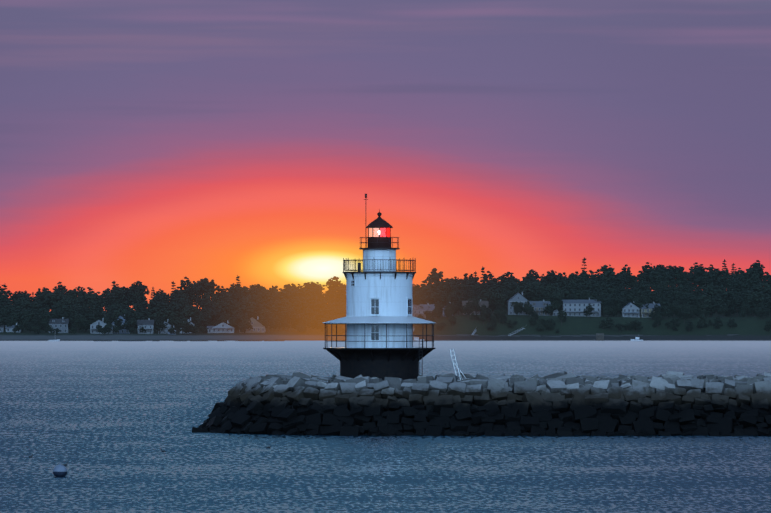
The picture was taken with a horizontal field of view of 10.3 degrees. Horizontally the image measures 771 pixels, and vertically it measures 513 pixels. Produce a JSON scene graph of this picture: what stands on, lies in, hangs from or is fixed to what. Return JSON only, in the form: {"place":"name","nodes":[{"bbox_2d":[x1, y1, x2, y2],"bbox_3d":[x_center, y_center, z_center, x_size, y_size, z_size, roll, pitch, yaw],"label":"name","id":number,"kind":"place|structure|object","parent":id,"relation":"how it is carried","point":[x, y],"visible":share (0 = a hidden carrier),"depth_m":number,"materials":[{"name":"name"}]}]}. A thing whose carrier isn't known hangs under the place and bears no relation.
{"place":"outdoors","nodes":[
{"label":"outdoors","id":0,"kind":"place"},
{"bbox_2d":[323,194,435,380],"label":"lighthouse","id":1,"kind":"object","parent":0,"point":[379,320],"visible":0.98,"depth_m":411.67,"materials":[{"name":"white paint"}]},
{"bbox_2d":[0,341,770,512],"bbox_3d":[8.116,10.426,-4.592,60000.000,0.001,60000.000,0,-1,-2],"label":"water","id":2,"kind":"structure","parent":0,"point":[107,421],"depth_m":350.67,"materials":[{"name":"blue liquid"}]},
{"bbox_2d":[53,462,66,476],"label":"mooring buoy","id":3,"kind":"object","parent":2,"relation":"on","point":[59,470],"visible":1,"depth_m":290.26,"materials":[{"name":"white"}]},
{"bbox_2d":[93,326,738,340],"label":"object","id":4,"kind":"structure","parent":2,"relation":"on","point":[599,336],"depth_m":2460.04,"materials":[{"name":"grey stone"}]},
{"bbox_2d":[192,370,770,435],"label":"breakwater","id":5,"kind":"object","parent":2,"relation":"on","point":[668,403],"visible":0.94,"depth_m":399.62,"materials":[{"name":"stone"}]},
{"bbox_2d":[450,349,466,380],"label":"ladder","id":6,"kind":"object","parent":5,"relation":"on","point":[456,376],"visible":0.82,"depth_m":416.64,"materials":[{"name":"white metal"}]},
{"bbox_2d":[0,303,770,340],"bbox_3d":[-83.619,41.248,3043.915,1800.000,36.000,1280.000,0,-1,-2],"label":"shore ground","id":7,"kind":"structure","parent":0,"point":[749,327],"depth_m":2470.70,"materials":[{"name":"green plant"}]},
{"bbox_2d":[9,291,26,304],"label":"tree","id":8,"kind":"object","parent":7,"relation":"on","point":[16,295],"visible":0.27,"depth_m":2774.18,"materials":[{"name":"green plant"}]},
{"bbox_2d":[13,310,26,331],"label":"tree","id":9,"kind":"object","parent":7,"relation":"on","point":[19,314],"visible":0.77,"depth_m":2503.19,"materials":[{"name":"green plant"}]},
{"bbox_2d":[15,293,38,312],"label":"tree","id":10,"kind":"object","parent":7,"relation":"on","point":[28,303],"visible":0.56,"depth_m":2578.32,"materials":[{"name":"green plant"}]},
{"bbox_2d":[36,289,50,310],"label":"tree","id":11,"kind":"object","parent":7,"relation":"on","point":[41,298],"visible":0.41,"depth_m":2661.81,"materials":[{"name":"green plant"}]},
{"bbox_2d":[39,310,50,332],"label":"tree","id":12,"kind":"object","parent":7,"relation":"on","point":[45,316],"visible":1,"depth_m":2487.72,"materials":[{"name":"green plant"}]},
{"bbox_2d":[44,291,68,308],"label":"tree","id":13,"kind":"object","parent":7,"relation":"on","point":[53,298],"visible":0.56,"depth_m":2633.32,"materials":[{"name":"green plant"}]},
{"bbox_2d":[48,317,68,332],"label":"house","id":14,"kind":"structure","parent":7,"relation":"on","point":[61,325],"depth_m":2488.48,"materials":[{"name":"grey"}]},
{"bbox_2d":[51,308,66,318],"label":"tree","id":15,"kind":"object","parent":7,"relation":"on","point":[56,314],"visible":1,"depth_m":2500.26,"materials":[{"name":"green plant"}]},
{"bbox_2d":[53,282,66,294],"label":"tree","id":16,"kind":"object","parent":7,"relation":"on","point":[60,288],"visible":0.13,"depth_m":2731.37,"materials":[{"name":"green plant"}]},
{"bbox_2d":[61,290,81,300],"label":"tree","id":17,"kind":"object","parent":7,"relation":"on","point":[69,294],"visible":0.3,"depth_m":2663.05,"materials":[{"name":"green plant"}]},
{"bbox_2d":[84,315,96,329],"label":"tree","id":18,"kind":"object","parent":7,"relation":"on","point":[92,319],"visible":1,"depth_m":2505.29,"materials":[{"name":"green plant"}]},
{"bbox_2d":[84,292,107,310],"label":"tree","id":19,"kind":"object","parent":7,"relation":"on","point":[101,302],"visible":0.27,"depth_m":2694.15,"materials":[{"name":"green plant"}]},
{"bbox_2d":[88,294,104,311],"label":"tree","id":20,"kind":"object","parent":7,"relation":"on","point":[92,299],"visible":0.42,"depth_m":2664.92,"materials":[{"name":"green plant"}]},
{"bbox_2d":[90,318,112,333],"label":"house","id":21,"kind":"structure","parent":7,"relation":"on","point":[93,329],"depth_m":2489.06,"materials":[{"name":"grey"}]},
{"bbox_2d":[109,286,128,304],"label":"tree","id":22,"kind":"object","parent":7,"relation":"on","point":[119,293],"visible":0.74,"depth_m":2679.48,"materials":[{"name":"green plant"}]},
{"bbox_2d":[114,317,124,333],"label":"tree","id":23,"kind":"object","parent":7,"relation":"on","point":[119,322],"visible":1,"depth_m":2484.12,"materials":[{"name":"green plant"}]},
{"bbox_2d":[112,309,127,319],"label":"tree","id":24,"kind":"object","parent":7,"relation":"on","point":[116,313],"visible":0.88,"depth_m":2506.17,"materials":[{"name":"green plant"}]},
{"bbox_2d":[111,314,129,333],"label":"house","id":25,"kind":"structure","parent":7,"relation":"on","point":[123,331],"depth_m":2495.01,"materials":[{"name":"blue"}]},
{"bbox_2d":[123,318,136,333],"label":"tree","id":26,"kind":"object","parent":7,"relation":"on","point":[129,324],"visible":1,"depth_m":2483.42,"materials":[{"name":"green plant"}]},
{"bbox_2d":[123,310,141,333],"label":"tree","id":27,"kind":"object","parent":7,"relation":"on","point":[135,315],"visible":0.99,"depth_m":2498.46,"materials":[{"name":"green plant"}]},
{"bbox_2d":[129,281,148,302],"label":"tree","id":28,"kind":"object","parent":7,"relation":"on","point":[141,289],"visible":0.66,"depth_m":2772.65,"materials":[{"name":"green plant"}]},
{"bbox_2d":[137,318,153,333],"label":"house","id":29,"kind":"structure","parent":7,"relation":"on","point":[148,325],"depth_m":2489.97,"materials":[{"name":"grey"}]},
{"bbox_2d":[143,297,169,329],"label":"tree","id":30,"kind":"object","parent":7,"relation":"on","point":[153,304],"visible":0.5,"depth_m":2561.91,"materials":[{"name":"green plant"}]},
{"bbox_2d":[154,316,167,333],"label":"tree","id":31,"kind":"object","parent":7,"relation":"on","point":[159,324],"visible":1,"depth_m":2492.78,"materials":[{"name":"green plant"}]},
{"bbox_2d":[158,319,171,333],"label":"house","id":32,"kind":"structure","parent":7,"relation":"on","point":[165,330],"depth_m":2494.74,"materials":[{"name":"grey"}]},
{"bbox_2d":[175,316,189,334],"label":"tree","id":33,"kind":"object","parent":7,"relation":"on","point":[182,324],"visible":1,"depth_m":2465.56,"materials":[{"name":"green plant"}]},
{"bbox_2d":[171,294,195,318],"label":"tree","id":34,"kind":"object","parent":7,"relation":"on","point":[181,303],"visible":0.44,"depth_m":2560.19,"materials":[{"name":"green plant"}]},
{"bbox_2d":[171,277,197,301],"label":"tree","id":35,"kind":"object","parent":7,"relation":"on","point":[188,291],"visible":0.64,"depth_m":2777.99,"materials":[{"name":"green plant"}]},
{"bbox_2d":[179,306,199,323],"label":"tree","id":36,"kind":"object","parent":7,"relation":"on","point":[190,311],"visible":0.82,"depth_m":2522.61,"materials":[{"name":"green plant"}]},
{"bbox_2d":[192,278,219,298],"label":"tree","id":37,"kind":"object","parent":7,"relation":"on","point":[203,286],"visible":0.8,"depth_m":2730.00,"materials":[{"name":"green plant"}]},
{"bbox_2d":[200,297,215,310],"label":"tree","id":38,"kind":"object","parent":7,"relation":"on","point":[204,304],"visible":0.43,"depth_m":2609.91,"materials":[{"name":"green plant"}]},
{"bbox_2d":[200,289,223,308],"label":"tree","id":39,"kind":"object","parent":7,"relation":"on","point":[214,297],"visible":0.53,"depth_m":2632.12,"materials":[{"name":"green plant"}]},
{"bbox_2d":[207,320,233,332],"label":"house","id":40,"kind":"structure","parent":7,"relation":"on","point":[222,327],"depth_m":2487.25,"materials":[{"name":"grey"}]},
{"bbox_2d":[217,312,230,324],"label":"tree","id":41,"kind":"object","parent":7,"relation":"on","point":[224,318],"visible":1,"depth_m":2504.49,"materials":[{"name":"green plant"}]},
{"bbox_2d":[224,284,240,299],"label":"tree","id":42,"kind":"object","parent":7,"relation":"on","point":[230,290],"visible":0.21,"depth_m":2699.20,"materials":[{"name":"green plant"}]},
{"bbox_2d":[230,311,247,327],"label":"tree","id":43,"kind":"object","parent":7,"relation":"on","point":[237,317],"visible":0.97,"depth_m":2508.60,"materials":[{"name":"green plant"}]},
{"bbox_2d":[236,286,254,295],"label":"tree","id":44,"kind":"object","parent":7,"relation":"on","point":[245,290],"visible":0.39,"depth_m":2739.07,"materials":[{"name":"green plant"}]},
{"bbox_2d":[238,316,252,332],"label":"tree","id":45,"kind":"object","parent":7,"relation":"on","point":[246,322],"visible":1,"depth_m":2487.45,"materials":[{"name":"green plant"}]},
{"bbox_2d":[239,316,264,332],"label":"house","id":46,"kind":"structure","parent":7,"relation":"on","point":[257,327],"depth_m":2491.35,"materials":[{"name":"white"}]},
{"bbox_2d":[248,303,265,319],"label":"tree","id":47,"kind":"object","parent":7,"relation":"on","point":[257,308],"visible":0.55,"depth_m":2544.77,"materials":[{"name":"green plant"}]},
{"bbox_2d":[253,284,266,306],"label":"tree","id":48,"kind":"object","parent":7,"relation":"on","point":[257,290],"visible":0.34,"depth_m":2696.60,"materials":[{"name":"green plant"}]},
{"bbox_2d":[260,288,285,305],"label":"tree","id":49,"kind":"object","parent":7,"relation":"on","point":[268,294],"visible":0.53,"depth_m":2639.98,"materials":[{"name":"green plant"}]},
{"bbox_2d":[310,289,329,301],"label":"tree","id":50,"kind":"object","parent":7,"relation":"on","point":[321,297],"visible":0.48,"depth_m":2703.49,"materials":[{"name":"green plant"}]},
{"bbox_2d":[323,311,338,324],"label":"tree","id":51,"kind":"object","parent":7,"relation":"on","point":[329,317],"visible":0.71,"depth_m":2493.85,"materials":[{"name":"green plant"}]},
{"bbox_2d":[325,276,342,297],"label":"tree","id":52,"kind":"object","parent":7,"relation":"on","point":[332,284],"visible":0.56,"depth_m":2813.24,"materials":[{"name":"green plant"}]},
{"bbox_2d":[324,303,344,327],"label":"tree","id":53,"kind":"object","parent":7,"relation":"on","point":[338,309],"visible":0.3,"depth_m":2545.35,"materials":[{"name":"green plant"}]},
{"bbox_2d":[335,285,345,299],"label":"tree","id":54,"kind":"object","parent":7,"relation":"on","point":[342,293],"visible":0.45,"depth_m":2705.23,"materials":[{"name":"green plant"}]},
{"bbox_2d":[412,294,424,308],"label":"tree","id":55,"kind":"object","parent":7,"relation":"on","point":[416,301],"visible":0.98,"depth_m":2505.68,"materials":[{"name":"green plant"}]},
{"bbox_2d":[412,303,434,317],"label":"house","id":56,"kind":"structure","parent":7,"relation":"on","point":[417,310],"depth_m":2501.07,"materials":[{"name":"grey"}]},
{"bbox_2d":[416,279,436,294],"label":"tree","id":57,"kind":"object","parent":7,"relation":"on","point":[424,286],"visible":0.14,"depth_m":2672.25,"materials":[{"name":"green plant"}]},
{"bbox_2d":[426,268,444,287],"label":"tree","id":58,"kind":"object","parent":7,"relation":"on","point":[434,276],"visible":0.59,"depth_m":2814.81,"materials":[{"name":"green plant"}]},
{"bbox_2d":[430,291,450,307],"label":"tree","id":59,"kind":"object","parent":7,"relation":"on","point":[441,296],"visible":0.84,"depth_m":2528.40,"materials":[{"name":"green plant"}]},
{"bbox_2d":[437,278,456,304],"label":"tree","id":60,"kind":"object","parent":7,"relation":"on","point":[448,290],"visible":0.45,"depth_m":2596.97,"materials":[{"name":"green plant"}]},
{"bbox_2d":[449,290,464,314],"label":"tree","id":61,"kind":"object","parent":7,"relation":"on","point":[455,298],"visible":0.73,"depth_m":2547.71,"materials":[{"name":"green plant"}]},
{"bbox_2d":[462,304,472,318],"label":"tree","id":62,"kind":"object","parent":7,"relation":"on","point":[467,309],"visible":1,"depth_m":2473.80,"materials":[{"name":"green plant"}]},
{"bbox_2d":[458,273,479,284],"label":"tree","id":63,"kind":"object","parent":7,"relation":"on","point":[466,280],"visible":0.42,"depth_m":2856.43,"materials":[{"name":"green plant"}]},
{"bbox_2d":[462,299,488,314],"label":"house","id":64,"kind":"structure","parent":7,"relation":"on","point":[486,303],"depth_m":2504.67,"materials":[{"name":"grey"}]},
{"bbox_2d":[476,271,498,294],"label":"tree","id":65,"kind":"object","parent":7,"relation":"on","point":[489,276],"visible":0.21,"depth_m":2737.40,"materials":[{"name":"green plant"}]},
{"bbox_2d":[480,288,498,312],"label":"tree","id":66,"kind":"object","parent":7,"relation":"on","point":[487,295],"visible":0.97,"depth_m":2524.09,"materials":[{"name":"green plant"}]},
{"bbox_2d":[483,281,499,294],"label":"tree","id":67,"kind":"object","parent":7,"relation":"on","point":[492,285],"visible":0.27,"depth_m":2563.06,"materials":[{"name":"green plant"}]},
{"bbox_2d":[496,272,516,285],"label":"tree","id":68,"kind":"object","parent":7,"relation":"on","point":[503,278],"visible":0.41,"depth_m":2706.57,"materials":[{"name":"green plant"}]},
{"bbox_2d":[496,282,517,306],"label":"tree","id":69,"kind":"object","parent":7,"relation":"on","point":[504,288],"visible":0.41,"depth_m":2569.29,"materials":[{"name":"green plant"}]},
{"bbox_2d":[507,292,528,314],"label":"house","id":70,"kind":"structure","parent":7,"relation":"on","point":[518,297],"depth_m":2505.67,"materials":[{"name":"grey"}]},
{"bbox_2d":[514,286,532,298],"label":"tree","id":71,"kind":"object","parent":7,"relation":"on","point":[520,291],"visible":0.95,"depth_m":2523.53,"materials":[{"name":"green plant"}]},
{"bbox_2d":[526,283,548,300],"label":"tree","id":72,"kind":"object","parent":7,"relation":"on","point":[536,294],"visible":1,"depth_m":2520.95,"materials":[{"name":"green plant"}]},
{"bbox_2d":[528,300,550,315],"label":"house","id":73,"kind":"structure","parent":7,"relation":"on","point":[539,307],"depth_m":2502.76,"materials":[{"name":"grey"}]},
{"bbox_2d":[541,270,565,287],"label":"tree","id":74,"kind":"object","parent":7,"relation":"on","point":[552,280],"visible":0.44,"depth_m":2712.71,"materials":[{"name":"green plant"}]},
{"bbox_2d":[551,292,562,309],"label":"tree","id":75,"kind":"object","parent":7,"relation":"on","point":[558,298],"visible":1,"depth_m":2504.13,"materials":[{"name":"green plant"}]},
{"bbox_2d":[552,274,569,289],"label":"tree","id":76,"kind":"object","parent":7,"relation":"on","point":[561,282],"visible":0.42,"depth_m":2670.96,"materials":[{"name":"green plant"}]},
{"bbox_2d":[557,288,574,306],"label":"tree","id":77,"kind":"object","parent":7,"relation":"on","point":[567,294],"visible":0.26,"depth_m":2565.76,"materials":[{"name":"green plant"}]},
{"bbox_2d":[567,273,584,291],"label":"tree","id":78,"kind":"object","parent":7,"relation":"on","point":[573,278],"visible":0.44,"depth_m":2676.38,"materials":[{"name":"green plant"}]},
{"bbox_2d":[562,298,600,316],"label":"house","id":79,"kind":"structure","parent":7,"relation":"on","point":[573,307],"depth_m":2504.77,"materials":[{"name":"grey"}]},
{"bbox_2d":[574,290,594,299],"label":"tree","id":80,"kind":"object","parent":7,"relation":"on","point":[587,295],"visible":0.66,"depth_m":2532.18,"materials":[{"name":"green plant"}]},
{"bbox_2d":[580,270,593,289],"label":"tree","id":81,"kind":"object","parent":7,"relation":"on","point":[585,275],"visible":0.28,"depth_m":2749.10,"materials":[{"name":"green plant"}]},
{"bbox_2d":[587,271,608,288],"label":"tree","id":82,"kind":"object","parent":7,"relation":"on","point":[598,278],"visible":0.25,"depth_m":2712.49,"materials":[{"name":"green plant"}]},
{"bbox_2d":[595,296,613,316],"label":"tree","id":83,"kind":"object","parent":7,"relation":"on","point":[605,301],"visible":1,"depth_m":2506.99,"materials":[{"name":"green plant"}]},
{"bbox_2d":[597,265,614,289],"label":"tree","id":84,"kind":"object","parent":7,"relation":"on","point":[607,273],"visible":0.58,"depth_m":2863.65,"materials":[{"name":"green plant"}]},
{"bbox_2d":[612,296,624,316],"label":"tree","id":85,"kind":"object","parent":7,"relation":"on","point":[617,303],"visible":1,"depth_m":2510.98,"materials":[{"name":"green plant"}]},
{"bbox_2d":[615,273,629,292],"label":"tree","id":86,"kind":"object","parent":7,"relation":"on","point":[625,279],"visible":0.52,"depth_m":2705.60,"materials":[{"name":"green plant"}]},
{"bbox_2d":[620,264,636,287],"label":"tree","id":87,"kind":"object","parent":7,"relation":"on","point":[630,277],"visible":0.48,"depth_m":2776.70,"materials":[{"name":"green plant"}]},
{"bbox_2d":[621,301,639,316],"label":"house","id":88,"kind":"structure","parent":7,"relation":"on","point":[630,309],"depth_m":2506.60,"materials":[{"name":"grey"}]},
{"bbox_2d":[625,288,641,305],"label":"tree","id":89,"kind":"object","parent":7,"relation":"on","point":[634,295],"visible":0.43,"depth_m":2542.96,"materials":[{"name":"green plant"}]},
{"bbox_2d":[631,320,642,331],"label":"tree","id":90,"kind":"object","parent":7,"relation":"on","point":[635,323],"visible":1,"depth_m":2479.06,"materials":[{"name":"green plant"}]},
{"bbox_2d":[635,293,651,311],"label":"tree","id":91,"kind":"object","parent":7,"relation":"on","point":[644,301],"visible":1,"depth_m":2510.86,"materials":[{"name":"green plant"}]},
{"bbox_2d":[641,266,653,287],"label":"tree","id":92,"kind":"object","parent":7,"relation":"on","point":[646,276],"visible":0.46,"depth_m":2782.19,"materials":[{"name":"green plant"}]},
{"bbox_2d":[640,302,660,316],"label":"house","id":93,"kind":"structure","parent":7,"relation":"on","point":[645,312],"depth_m":2506.87,"materials":[{"name":"grey"}]},
{"bbox_2d":[641,290,659,303],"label":"tree","id":94,"kind":"object","parent":7,"relation":"on","point":[651,295],"visible":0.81,"depth_m":2531.92,"materials":[{"name":"green plant"}]},
{"bbox_2d":[650,269,668,289],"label":"tree","id":95,"kind":"object","parent":7,"relation":"on","point":[653,275],"visible":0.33,"depth_m":2744.86,"materials":[{"name":"green plant"}]},
{"bbox_2d":[655,297,670,316],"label":"tree","id":96,"kind":"object","parent":7,"relation":"on","point":[664,302],"visible":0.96,"depth_m":2512.09,"materials":[{"name":"green plant"}]},
{"bbox_2d":[661,266,685,280],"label":"tree","id":97,"kind":"object","parent":7,"relation":"on","point":[671,272],"visible":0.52,"depth_m":2781.05,"materials":[{"name":"green plant"}]},
{"bbox_2d":[669,268,691,290],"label":"tree","id":98,"kind":"object","parent":7,"relation":"on","point":[679,280],"visible":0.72,"depth_m":2709.43,"materials":[{"name":"green plant"}]},
{"bbox_2d":[693,264,706,277],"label":"tree","id":99,"kind":"object","parent":7,"relation":"on","point":[699,270],"visible":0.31,"depth_m":2824.26,"materials":[{"name":"green plant"}]},
{"bbox_2d":[693,271,715,289],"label":"tree","id":100,"kind":"object","parent":7,"relation":"on","point":[699,281],"visible":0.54,"depth_m":2709.78,"materials":[{"name":"green plant"}]},
{"bbox_2d":[710,268,725,286],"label":"tree","id":101,"kind":"object","parent":7,"relation":"on","point":[718,273],"visible":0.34,"depth_m":2784.38,"materials":[{"name":"green plant"}]},
{"bbox_2d":[716,274,738,291],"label":"tree","id":102,"kind":"object","parent":7,"relation":"on","point":[725,282],"visible":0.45,"depth_m":2679.04,"materials":[{"name":"green plant"}]},
{"bbox_2d":[742,269,758,288],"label":"tree","id":103,"kind":"object","parent":7,"relation":"on","point":[749,272],"visible":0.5,"depth_m":2707.48,"materials":[{"name":"green plant"}]},
{"bbox_2d":[748,274,763,289],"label":"tree","id":104,"kind":"object","parent":7,"relation":"on","point":[755,281],"visible":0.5,"depth_m":2682.37,"materials":[{"name":"green plant"}]},
{"bbox_2d":[750,260,768,283],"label":"tree","id":105,"kind":"object","parent":7,"relation":"on","point":[758,269],"visible":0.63,"depth_m":2746.73,"materials":[{"name":"green plant"}]},
{"bbox_2d":[0,0,770,311],"label":"sky","id":106,"kind":"structure","parent":0,"point":[156,144],"materials":[{"name":"purple"}]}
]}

